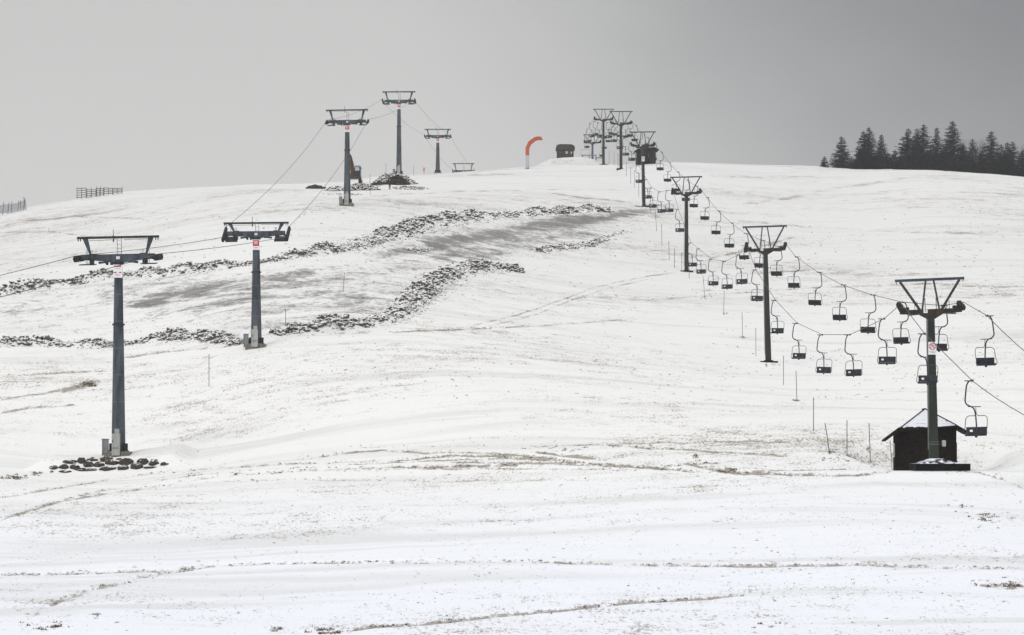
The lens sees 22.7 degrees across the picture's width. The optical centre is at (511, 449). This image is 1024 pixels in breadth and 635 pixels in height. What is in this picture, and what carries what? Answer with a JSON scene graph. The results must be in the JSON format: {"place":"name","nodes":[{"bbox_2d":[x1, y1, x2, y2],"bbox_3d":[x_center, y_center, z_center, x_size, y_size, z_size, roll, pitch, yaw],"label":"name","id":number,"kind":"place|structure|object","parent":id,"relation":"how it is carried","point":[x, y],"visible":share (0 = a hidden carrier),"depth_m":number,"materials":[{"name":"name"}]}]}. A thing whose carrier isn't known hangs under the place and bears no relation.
{"place":"outdoors","nodes":[
{"label":"outdoors","id":0,"kind":"place"},
{"bbox_2d":[0,157,1023,634],"bbox_3d":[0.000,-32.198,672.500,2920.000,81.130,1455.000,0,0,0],"label":"ground","id":1,"kind":"structure","parent":0,"point":[206,391],"depth_m":204.84,"materials":[{"name":"snow"}]},
{"bbox_2d":[0,197,26,214],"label":"net fence","id":2,"kind":"object","parent":1,"relation":"on","point":[15,206],"visible":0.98,"depth_m":454.99,"materials":[{"name":"grey wood"}]},
{"bbox_2d":[63,460,76,463],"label":"boulder","id":3,"kind":"object","parent":1,"relation":"on","point":[70,461],"visible":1,"depth_m":192.56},
{"bbox_2d":[77,457,85,463],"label":"boulder","id":4,"kind":"object","parent":1,"relation":"on","point":[81,460],"visible":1,"depth_m":192.71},
{"bbox_2d":[74,468,96,470],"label":"boulder","id":5,"kind":"object","parent":1,"relation":"on","point":[85,469],"visible":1,"depth_m":191.52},
{"bbox_2d":[83,461,92,466],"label":"boulder","id":6,"kind":"object","parent":1,"relation":"on","point":[87,463],"visible":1,"depth_m":192.13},
{"bbox_2d":[93,461,104,466],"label":"boulder","id":7,"kind":"object","parent":1,"relation":"on","point":[98,464],"visible":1,"depth_m":192.10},
{"bbox_2d":[77,186,121,198],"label":"snow fence","id":8,"kind":"object","parent":1,"relation":"on","point":[99,190],"visible":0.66,"depth_m":485.02,"materials":[{"name":"grey wood"}]},
{"bbox_2d":[100,456,112,461],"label":"boulder","id":9,"kind":"object","parent":1,"relation":"on","point":[103,459],"visible":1,"depth_m":192.87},
{"bbox_2d":[98,466,115,470],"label":"boulder","id":10,"kind":"object","parent":1,"relation":"on","point":[106,468],"visible":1,"depth_m":191.49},
{"bbox_2d":[105,459,118,464],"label":"boulder","id":11,"kind":"object","parent":1,"relation":"on","point":[111,462],"visible":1,"depth_m":192.32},
{"bbox_2d":[73,229,162,456],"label":"lift tower","id":12,"kind":"structure","parent":1,"relation":"on","point":[117,446],"depth_m":195.67,"materials":[{"name":"grey metal"}]},
{"bbox_2d":[0,99,466,296],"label":"haul rope","id":13,"kind":"object","parent":12,"relation":"attached to","point":[202,240],"visible":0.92,"depth_m":218.85,"materials":[{"name":"metal"}]},
{"bbox_2d":[117,465,128,469],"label":"boulder","id":14,"kind":"object","parent":1,"relation":"on","point":[123,467],"visible":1,"depth_m":191.36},
{"bbox_2d":[118,458,133,464],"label":"boulder","id":15,"kind":"object","parent":1,"relation":"on","point":[126,461],"visible":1,"depth_m":192.09,"materials":[{"name":"stone"}]},
{"bbox_2d":[0,326,271,348],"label":"rubble bank","id":16,"kind":"structure","parent":1,"relation":"on","point":[204,335],"depth_m":261.95,"materials":[{"name":"stone"}]},
{"bbox_2d":[130,462,142,468],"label":"boulder","id":17,"kind":"object","parent":1,"relation":"on","point":[135,465],"visible":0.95,"depth_m":191.26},
{"bbox_2d":[137,458,148,464],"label":"boulder","id":18,"kind":"object","parent":1,"relation":"on","point":[144,461],"visible":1,"depth_m":191.79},
{"bbox_2d":[148,460,158,465],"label":"boulder","id":19,"kind":"object","parent":1,"relation":"on","point":[153,462],"visible":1,"depth_m":191.51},
{"bbox_2d":[0,240,385,297],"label":"rubble bank","id":20,"kind":"structure","parent":1,"relation":"on","point":[315,249],"depth_m":320.08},
{"bbox_2d":[221,217,290,349],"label":"lift tower","id":21,"kind":"structure","parent":1,"relation":"on","point":[255,340],"depth_m":246.68,"materials":[{"name":"grey metal"}]},
{"bbox_2d":[306,184,325,188],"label":"earth heap","id":22,"kind":"object","parent":1,"relation":"on","point":[314,186],"visible":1,"depth_m":433.40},
{"bbox_2d":[324,185,343,190],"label":"rubble heap","id":23,"kind":"object","parent":1,"relation":"on","point":[336,188],"visible":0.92,"depth_m":425.17,"materials":[{"name":"stone"}]},
{"bbox_2d":[325,106,368,205],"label":"lift tower","id":24,"kind":"structure","parent":1,"relation":"on","point":[347,199],"depth_m":381.67,"materials":[{"name":"grey metal"}]},
{"bbox_2d":[350,154,362,183],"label":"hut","id":25,"kind":"object","parent":1,"relation":"on","point":[355,170],"visible":0.54,"depth_m":454.37,"materials":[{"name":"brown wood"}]},
{"bbox_2d":[343,182,380,190],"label":"rubble heap","id":26,"kind":"object","parent":1,"relation":"on","point":[362,185],"visible":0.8,"depth_m":426.96,"materials":[{"name":"stone"}]},
{"bbox_2d":[371,172,394,183],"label":"rubble heap","id":27,"kind":"object","parent":1,"relation":"on","point":[384,176],"visible":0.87,"depth_m":446.09,"materials":[{"name":"stone"}]},
{"bbox_2d":[269,257,524,337],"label":"rubble bank","id":28,"kind":"structure","parent":1,"relation":"on","point":[414,298],"depth_m":279.27,"materials":[{"name":"stone"}]},
{"bbox_2d":[385,174,410,184],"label":"earth heap","id":29,"kind":"object","parent":1,"relation":"on","point":[397,179],"visible":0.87,"depth_m":443.96,"materials":[{"name":"soil"}]},
{"bbox_2d":[382,91,415,174],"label":"lift tower","id":30,"kind":"structure","parent":1,"relation":"on","point":[399,171],"depth_m":486.68,"materials":[{"name":"grey metal"}]},
{"bbox_2d":[387,173,417,183],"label":"rubble heap","id":31,"kind":"object","parent":1,"relation":"on","point":[409,179],"visible":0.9,"depth_m":445.93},
{"bbox_2d":[392,185,428,189],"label":"rubble heap","id":32,"kind":"object","parent":1,"relation":"on","point":[418,187],"visible":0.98,"depth_m":433.39,"materials":[{"name":"stone"}]},
{"bbox_2d":[406,247,439,252],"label":"rubble bank","id":33,"kind":"structure","parent":1,"relation":"on","point":[417,249],"depth_m":335.91,"materials":[{"name":"stone"}]},
{"bbox_2d":[424,129,450,172],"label":"lift tower","id":34,"kind":"structure","parent":1,"relation":"on","point":[436,137],"depth_m":605.79,"materials":[{"name":"grey metal"}]},
{"bbox_2d":[452,163,474,172],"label":"lift tower","id":35,"kind":"structure","parent":1,"relation":"on","point":[455,170],"depth_m":729.80,"materials":[{"name":"grey metal"}]},
{"bbox_2d":[333,203,614,249],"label":"rubble bank","id":36,"kind":"structure","parent":1,"relation":"on","point":[405,228],"depth_m":376.03,"materials":[{"name":"stone"}]},
{"bbox_2d":[0,174,1023,634],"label":"dry grass tufts","id":37,"kind":"object","parent":1,"relation":"on","point":[318,630],"visible":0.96,"depth_m":163.63,"materials":[{"name":"plant"}]},
{"bbox_2d":[525,136,542,168],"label":"curved marker","id":38,"kind":"object","parent":1,"relation":"on","point":[532,140],"visible":0.97,"depth_m":524.15,"materials":[{"name":"orange paint"}]},
{"bbox_2d":[556,144,574,157],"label":"wooden cabin","id":39,"kind":"object","parent":1,"relation":"on","point":[565,150],"visible":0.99,"depth_m":562.84,"materials":[{"name":"brown wood"}]},
{"bbox_2d":[526,238,610,255],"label":"rubble bank","id":40,"kind":"structure","parent":1,"relation":"on","point":[595,242],"depth_m":368.08,"materials":[{"name":"stone"}]},
{"bbox_2d":[583,134,601,158],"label":"lift tower","id":41,"kind":"structure","parent":1,"relation":"on","point":[592,144],"depth_m":614.84,"materials":[{"name":"grey metal"}]},
{"bbox_2d":[593,109,613,164],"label":"lift tower","id":42,"kind":"structure","parent":1,"relation":"on","point":[603,142],"depth_m":552.77,"materials":[{"name":"metal"}]},
{"bbox_2d":[599,230,631,239],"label":"rubble bank","id":43,"kind":"structure","parent":1,"relation":"on","point":[608,235],"depth_m":387.53,"materials":[{"name":"stone"}]},
{"bbox_2d":[609,111,632,169],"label":"lift tower","id":44,"kind":"structure","parent":1,"relation":"on","point":[620,125],"depth_m":492.84,"materials":[{"name":"metal"}]},
{"bbox_2d":[629,131,655,206],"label":"lift tower","id":45,"kind":"structure","parent":1,"relation":"on","point":[642,147],"depth_m":432.77,"materials":[{"name":"metal"}]},
{"bbox_2d":[633,143,658,164],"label":"wooden hut","id":46,"kind":"object","parent":1,"relation":"on","point":[650,150],"visible":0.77,"depth_m":489.97,"materials":[{"name":"wood"}]},
{"bbox_2d":[670,176,701,271],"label":"lift tower","id":47,"kind":"structure","parent":1,"relation":"on","point":[686,195],"depth_m":354.79,"materials":[{"name":"metal"}]},
{"bbox_2d":[743,225,786,362],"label":"lift tower","id":48,"kind":"structure","parent":1,"relation":"on","point":[765,252],"depth_m":257.78,"materials":[{"name":"metal"}]},
{"bbox_2d":[820,156,829,167],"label":"spruce tree","id":49,"kind":"object","parent":1,"relation":"on","point":[823,163],"visible":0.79,"depth_m":535.81,"materials":[{"name":"green plant"}]},
{"bbox_2d":[829,136,851,167],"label":"spruce tree","id":50,"kind":"object","parent":1,"relation":"on","point":[841,160],"visible":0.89,"depth_m":539.61,"materials":[{"name":"green plant"}]},
{"bbox_2d":[849,149,871,168],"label":"spruce tree","id":51,"kind":"object","parent":1,"relation":"on","point":[858,164],"visible":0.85,"depth_m":531.47,"materials":[{"name":"green plant"}]},
{"bbox_2d":[850,131,873,168],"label":"spruce tree","id":52,"kind":"object","parent":1,"relation":"on","point":[866,156],"visible":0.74,"depth_m":535.62,"materials":[{"name":"green plant"}]},
{"bbox_2d":[861,128,878,159],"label":"spruce tree","id":53,"kind":"object","parent":1,"relation":"on","point":[869,136],"visible":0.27,"depth_m":541.49,"materials":[{"name":"green plant"}]},
{"bbox_2d":[864,153,886,168],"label":"spruce tree","id":54,"kind":"object","parent":1,"relation":"on","point":[874,162],"visible":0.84,"depth_m":531.47,"materials":[{"name":"green plant"}]},
{"bbox_2d":[874,135,889,168],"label":"spruce tree","id":55,"kind":"object","parent":1,"relation":"on","point":[881,155],"visible":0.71,"depth_m":537.59,"materials":[{"name":"green plant"}]},
{"bbox_2d":[885,151,898,168],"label":"spruce tree","id":56,"kind":"object","parent":1,"relation":"on","point":[891,162],"visible":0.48,"depth_m":535.76,"materials":[{"name":"green plant"}]},
{"bbox_2d":[891,152,913,169],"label":"spruce tree","id":57,"kind":"object","parent":1,"relation":"on","point":[900,164],"visible":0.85,"depth_m":529.47,"materials":[{"name":"green plant"}]},
{"bbox_2d":[889,128,917,166],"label":"spruce tree","id":58,"kind":"object","parent":1,"relation":"on","point":[907,149],"visible":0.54,"depth_m":535.42,"materials":[{"name":"green plant"}]},
{"bbox_2d":[903,150,923,169],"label":"spruce tree","id":59,"kind":"object","parent":1,"relation":"on","point":[914,163],"visible":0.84,"depth_m":529.61,"materials":[{"name":"green plant"}]},
{"bbox_2d":[911,128,921,154],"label":"spruce tree","id":60,"kind":"object","parent":1,"relation":"on","point":[917,133],"visible":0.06,"depth_m":541.89,"materials":[{"name":"green plant"}]},
{"bbox_2d":[908,124,937,166],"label":"spruce tree","id":61,"kind":"object","parent":1,"relation":"on","point":[922,148],"visible":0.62,"depth_m":533.53,"materials":[{"name":"green plant"}]},
{"bbox_2d":[882,408,965,470],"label":"wooden hut","id":62,"kind":"object","parent":1,"relation":"on","point":[910,440],"visible":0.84,"depth_m":169.51,"materials":[{"name":"wood"}]},
{"bbox_2d":[921,440,928,460],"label":"door","id":63,"kind":"structure","parent":62,"relation":"in","point":[924,443],"depth_m":169.44,"materials":[{"name":"black paint"}]},
{"bbox_2d":[913,150,938,169],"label":"spruce tree","id":64,"kind":"object","parent":1,"relation":"on","point":[929,163],"visible":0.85,"depth_m":527.57,"materials":[{"name":"green plant"}]},
{"bbox_2d":[895,277,970,470],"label":"lift tower","id":65,"kind":"structure","parent":1,"relation":"on","point":[933,462],"depth_m":164.76,"materials":[{"name":"metal"}]},
{"bbox_2d":[588,117,1023,414],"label":"haul rope","id":66,"kind":"object","parent":65,"relation":"attached to","point":[846,286],"visible":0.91,"depth_m":196.30,"materials":[{"name":"metal"}]},
{"bbox_2d":[644,179,651,198],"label":"lift chair","id":67,"kind":"object","parent":66,"relation":"hanging from","point":[646,197],"visible":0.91,"depth_m":408.52,"materials":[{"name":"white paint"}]},
{"bbox_2d":[649,187,656,207],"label":"lift chair","id":68,"kind":"object","parent":66,"relation":"hanging from","point":[652,205],"visible":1,"depth_m":392.86,"materials":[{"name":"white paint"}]},
{"bbox_2d":[657,191,665,212],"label":"lift chair","id":69,"kind":"object","parent":66,"relation":"hanging from","point":[661,210],"visible":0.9,"depth_m":377.01,"materials":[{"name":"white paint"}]},
{"bbox_2d":[665,190,673,212],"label":"lift chair","id":70,"kind":"object","parent":66,"relation":"hanging from","point":[669,209],"visible":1,"depth_m":361.22,"materials":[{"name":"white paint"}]},
{"bbox_2d":[675,209,684,232],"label":"lift chair","id":71,"kind":"object","parent":66,"relation":"hanging from","point":[679,229],"visible":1,"depth_m":345.38,"materials":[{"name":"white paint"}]},
{"bbox_2d":[687,243,697,266],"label":"lift chair","id":72,"kind":"object","parent":66,"relation":"hanging from","point":[692,264],"visible":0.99,"depth_m":329.59,"materials":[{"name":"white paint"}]},
{"bbox_2d":[696,248,706,273],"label":"lift chair","id":73,"kind":"object","parent":66,"relation":"hanging from","point":[700,271],"visible":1,"depth_m":313.65,"materials":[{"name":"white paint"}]},
{"bbox_2d":[701,197,709,219],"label":"lift chair","id":74,"kind":"object","parent":66,"relation":"hanging from","point":[705,217],"visible":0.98,"depth_m":345.14,"materials":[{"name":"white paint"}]},
{"bbox_2d":[708,259,718,285],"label":"lift chair","id":75,"kind":"object","parent":66,"relation":"hanging from","point":[712,283],"visible":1,"depth_m":298.00,"materials":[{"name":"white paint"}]},
{"bbox_2d":[711,211,720,233],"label":"lift chair","id":76,"kind":"object","parent":66,"relation":"hanging from","point":[715,232],"visible":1,"depth_m":329.26,"materials":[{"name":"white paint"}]},
{"bbox_2d":[721,261,732,289],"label":"lift chair","id":77,"kind":"object","parent":66,"relation":"hanging from","point":[727,286],"visible":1,"depth_m":282.24,"materials":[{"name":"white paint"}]},
{"bbox_2d":[724,223,734,247],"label":"lift chair","id":78,"kind":"object","parent":66,"relation":"hanging from","point":[729,245],"visible":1,"depth_m":313.51,"materials":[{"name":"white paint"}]},
{"bbox_2d":[735,255,747,284],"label":"lift chair","id":79,"kind":"object","parent":66,"relation":"hanging from","point":[741,281],"visible":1,"depth_m":266.26,"materials":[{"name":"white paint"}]},
{"bbox_2d":[738,233,749,259],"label":"lift chair","id":80,"kind":"object","parent":66,"relation":"hanging from","point":[744,257],"visible":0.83,"depth_m":297.57,"materials":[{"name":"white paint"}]},
{"bbox_2d":[750,269,763,301],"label":"lift chair","id":81,"kind":"object","parent":66,"relation":"hanging from","point":[756,298],"visible":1,"depth_m":250.45,"materials":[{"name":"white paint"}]},
{"bbox_2d":[754,240,765,268],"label":"lift chair","id":82,"kind":"object","parent":66,"relation":"hanging from","point":[759,265],"visible":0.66,"depth_m":281.78,"materials":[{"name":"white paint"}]},
{"bbox_2d":[770,246,782,276],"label":"lift chair","id":83,"kind":"object","parent":66,"relation":"hanging from","point":[776,273],"visible":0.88,"depth_m":266.01,"materials":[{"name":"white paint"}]},
{"bbox_2d":[770,300,783,333],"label":"lift chair","id":84,"kind":"object","parent":66,"relation":"hanging from","point":[777,330],"visible":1,"depth_m":234.81,"materials":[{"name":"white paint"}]},
{"bbox_2d":[787,256,800,288],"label":"lift chair","id":85,"kind":"object","parent":66,"relation":"hanging from","point":[793,285],"visible":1,"depth_m":250.26,"materials":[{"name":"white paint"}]},
{"bbox_2d":[791,323,805,359],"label":"lift chair","id":86,"kind":"object","parent":66,"relation":"hanging from","point":[799,356],"visible":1,"depth_m":218.93,"materials":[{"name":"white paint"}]},
{"bbox_2d":[808,272,821,305],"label":"lift chair","id":87,"kind":"object","parent":66,"relation":"hanging from","point":[814,302],"visible":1,"depth_m":234.51,"materials":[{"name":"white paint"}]},
{"bbox_2d":[816,334,831,373],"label":"lift chair","id":88,"kind":"object","parent":66,"relation":"hanging from","point":[823,369],"visible":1,"depth_m":203.13,"materials":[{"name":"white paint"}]},
{"bbox_2d":[832,284,847,320],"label":"lift chair","id":89,"kind":"object","parent":66,"relation":"hanging from","point":[839,317],"visible":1,"depth_m":218.70,"materials":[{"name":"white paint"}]},
{"bbox_2d":[844,334,861,376],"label":"lift chair","id":90,"kind":"object","parent":66,"relation":"hanging from","point":[853,372],"visible":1,"depth_m":187.32,"materials":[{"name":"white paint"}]},
{"bbox_2d":[860,294,876,333],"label":"lift chair","id":91,"kind":"object","parent":66,"relation":"hanging from","point":[867,330],"visible":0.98,"depth_m":202.91,"materials":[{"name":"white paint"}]},
{"bbox_2d":[877,318,896,364],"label":"lift chair","id":92,"kind":"object","parent":66,"relation":"hanging from","point":[887,360],"visible":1,"depth_m":171.44,"materials":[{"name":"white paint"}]},
{"bbox_2d":[892,301,910,344],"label":"lift chair","id":93,"kind":"object","parent":66,"relation":"hanging from","point":[900,340],"visible":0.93,"depth_m":187.06,"materials":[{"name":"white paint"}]},
{"bbox_2d":[916,333,937,384],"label":"lift chair","id":94,"kind":"object","parent":66,"relation":"hanging from","point":[927,379],"visible":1,"depth_m":155.66,"materials":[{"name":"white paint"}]},
{"bbox_2d":[935,305,948,351],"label":"lift chair","id":95,"kind":"object","parent":66,"relation":"hanging from","point":[942,347],"visible":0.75,"depth_m":171.18,"materials":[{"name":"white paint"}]},
{"bbox_2d":[963,379,987,437],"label":"lift chair","id":96,"kind":"object","parent":66,"relation":"hanging from","point":[976,431],"visible":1,"depth_m":139.94,"materials":[{"name":"metal"}]},
{"bbox_2d":[975,315,996,366],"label":"lift chair","id":97,"kind":"object","parent":66,"relation":"hanging from","point":[985,361],"visible":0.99,"depth_m":155.44,"materials":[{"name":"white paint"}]},
{"bbox_2d":[929,127,942,161],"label":"spruce tree","id":98,"kind":"object","parent":1,"relation":"on","point":[937,146],"visible":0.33,"depth_m":537.73,"materials":[{"name":"green plant"}]},
{"bbox_2d":[933,146,956,170],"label":"spruce tree","id":99,"kind":"object","parent":1,"relation":"on","point":[944,163],"visible":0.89,"depth_m":525.46,"materials":[{"name":"green plant"}]},
{"bbox_2d":[936,120,968,170],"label":"spruce tree","id":100,"kind":"object","parent":1,"relation":"on","point":[954,146],"visible":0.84,"depth_m":529.60,"materials":[{"name":"green plant"}]},
{"bbox_2d":[952,144,974,172],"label":"spruce tree","id":101,"kind":"object","parent":1,"relation":"on","point":[961,166],"visible":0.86,"depth_m":526.42,"materials":[{"name":"green plant"}]},
{"bbox_2d":[966,139,980,169],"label":"spruce tree","id":102,"kind":"object","parent":1,"relation":"on","point":[972,153],"visible":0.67,"depth_m":529.59,"materials":[{"name":"green plant"}]},
{"bbox_2d":[970,150,993,173],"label":"spruce tree","id":103,"kind":"object","parent":1,"relation":"on","point":[980,166],"visible":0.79,"depth_m":521.52,"materials":[{"name":"green plant"}]},
{"bbox_2d":[972,131,1007,174],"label":"spruce tree","id":104,"kind":"object","parent":1,"relation":"on","point":[990,153],"visible":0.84,"depth_m":523.40,"materials":[{"name":"green plant"}]},
{"bbox_2d":[992,144,1010,173],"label":"spruce tree","id":105,"kind":"object","parent":1,"relation":"on","point":[1001,151],"visible":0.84,"depth_m":523.53,"materials":[{"name":"green plant"}]},
{"bbox_2d":[1003,143,1014,168],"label":"spruce tree","id":106,"kind":"object","parent":1,"relation":"on","point":[1007,147],"visible":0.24,"depth_m":527.89,"materials":[{"name":"green plant"}]},
{"bbox_2d":[997,142,1023,176],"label":"spruce tree","id":107,"kind":"object","parent":1,"relation":"on","point":[1011,161],"visible":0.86,"depth_m":521.49,"materials":[{"name":"green plant"}]},
{"bbox_2d":[1013,150,1023,176],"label":"spruce tree","id":108,"kind":"object","parent":1,"relation":"on","point":[1022,159],"visible":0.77,"depth_m":521.45,"materials":[{"name":"green plant"}]},
{"bbox_2d":[0,0,1023,213],"label":"sky","id":109,"kind":"structure","parent":0,"point":[128,95],"materials":[{"name":"grey"}]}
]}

